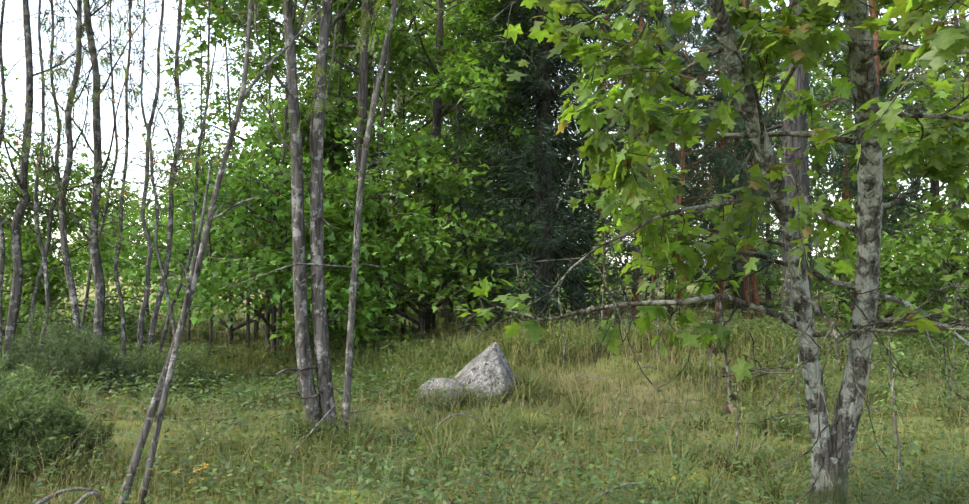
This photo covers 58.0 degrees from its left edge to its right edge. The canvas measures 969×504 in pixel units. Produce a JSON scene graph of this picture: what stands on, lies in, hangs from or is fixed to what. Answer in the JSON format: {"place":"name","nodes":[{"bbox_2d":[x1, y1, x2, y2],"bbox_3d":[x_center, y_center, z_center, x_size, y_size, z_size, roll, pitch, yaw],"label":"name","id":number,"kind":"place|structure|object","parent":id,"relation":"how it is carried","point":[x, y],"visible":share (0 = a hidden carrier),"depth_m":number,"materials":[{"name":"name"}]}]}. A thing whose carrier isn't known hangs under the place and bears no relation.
{"place":"outdoors","nodes":[
{"label":"outdoors","id":0,"kind":"place"},
{"bbox_2d":[0,0,291,390],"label":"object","id":1,"kind":"object","parent":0,"point":[96,262],"depth_m":12.99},
{"bbox_2d":[0,0,277,245],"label":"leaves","id":2,"kind":"object","parent":1,"relation":"attached to","point":[118,99],"visible":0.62,"depth_m":12.61,"materials":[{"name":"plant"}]},
{"bbox_2d":[0,268,968,503],"bbox_3d":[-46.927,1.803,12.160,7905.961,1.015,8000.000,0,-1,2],"label":"terrain","id":3,"kind":"structure","parent":0,"point":[590,385],"depth_m":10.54,"materials":[{"name":"green plant"}]},
{"bbox_2d":[0,300,235,481],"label":"shrubs","id":4,"kind":"object","parent":3,"relation":"on","point":[9,402],"visible":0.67,"depth_m":10.68,"materials":[{"name":"green plant"}]},
{"bbox_2d":[174,463,208,482],"bbox_3d":[-2.115,1.574,6.283,0.327,0.131,0.122,-1,-1,32],"label":"yellow leaf","id":5,"kind":"object","parent":3,"relation":"on","point":[195,471],"visible":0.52,"depth_m":6.24,"materials":[{"name":"yellow plant"}]},
{"bbox_2d":[118,0,319,503],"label":"leaning stems","id":6,"kind":"object","parent":3,"relation":"on","point":[162,387],"visible":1,"depth_m":6.01,"materials":[{"name":"grey plant"}]},
{"bbox_2d":[3,209,439,273],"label":"trees","id":7,"kind":"object","parent":3,"relation":"on","point":[77,246],"depth_m":208.06,"materials":[{"name":"green plant"}]},
{"bbox_2d":[173,0,427,469],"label":"tree","id":8,"kind":"object","parent":3,"relation":"on","point":[308,394],"depth_m":8.39,"materials":[{"name":"grey plant"}]},
{"bbox_2d":[387,8,397,322],"bbox_3d":[-2.855,-4.170,27.067,0.330,13.002,0.280,1,-1,-32],"label":"birch trunk","id":9,"kind":"object","parent":3,"relation":"on","point":[393,105],"visible":0.06,"depth_m":26.98,"materials":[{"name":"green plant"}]},
{"bbox_2d":[388,342,529,449],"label":"rocks","id":10,"kind":"object","parent":3,"relation":"on","point":[481,371],"visible":0.54,"depth_m":10.46,"materials":[{"name":"stone"}]},
{"bbox_2d":[0,0,968,361],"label":"broadleaf","id":11,"kind":"object","parent":3,"relation":"on","point":[904,260],"depth_m":17.54,"materials":[{"name":"green plant"}]},
{"bbox_2d":[0,221,968,503],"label":"understory","id":12,"kind":"object","parent":3,"relation":"on","point":[596,483],"depth_m":7.60,"materials":[{"name":"green plant"}]},
{"bbox_2d":[1,336,968,503],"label":"dead branches","id":13,"kind":"object","parent":3,"relation":"on","point":[79,501],"visible":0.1,"depth_m":7.39,"materials":[{"name":"brown wood"}]},
{"bbox_2d":[298,413,708,503],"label":"moss cushions","id":14,"kind":"object","parent":3,"relation":"on","point":[421,437],"visible":0.19,"depth_m":8.06,"materials":[{"name":"green plant"}]},
{"bbox_2d":[401,0,968,349],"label":"conifer needles","id":15,"kind":"object","parent":3,"relation":"on","point":[730,166],"visible":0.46,"depth_m":18.18,"materials":[{"name":"green plant"}]},
{"bbox_2d":[444,0,968,503],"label":"maple","id":16,"kind":"object","parent":3,"relation":"on","point":[939,47],"depth_m":4.34,"materials":[{"name":"green plant"}]},
{"bbox_2d":[705,312,741,414],"bbox_3d":[1.234,0.572,4.517,0.220,0.560,0.134,0,-1,-19],"label":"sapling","id":17,"kind":"object","parent":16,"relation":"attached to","point":[729,408],"visible":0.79,"depth_m":4.51,"materials":[{"name":"green plant"}]},
{"bbox_2d":[556,0,968,323],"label":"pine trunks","id":18,"kind":"object","parent":3,"relation":"on","point":[754,284],"visible":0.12,"depth_m":23.32,"materials":[{"name":"plant"}]},
{"bbox_2d":[585,0,968,332],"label":"pine trunks","id":19,"kind":"object","parent":3,"relation":"on","point":[800,76],"visible":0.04,"depth_m":16.64,"materials":[{"name":"brown plant"}]},
{"bbox_2d":[0,0,968,267],"label":"sky","id":20,"kind":"structure","parent":0,"point":[12,53],"materials":[{"name":"white"}]}
]}

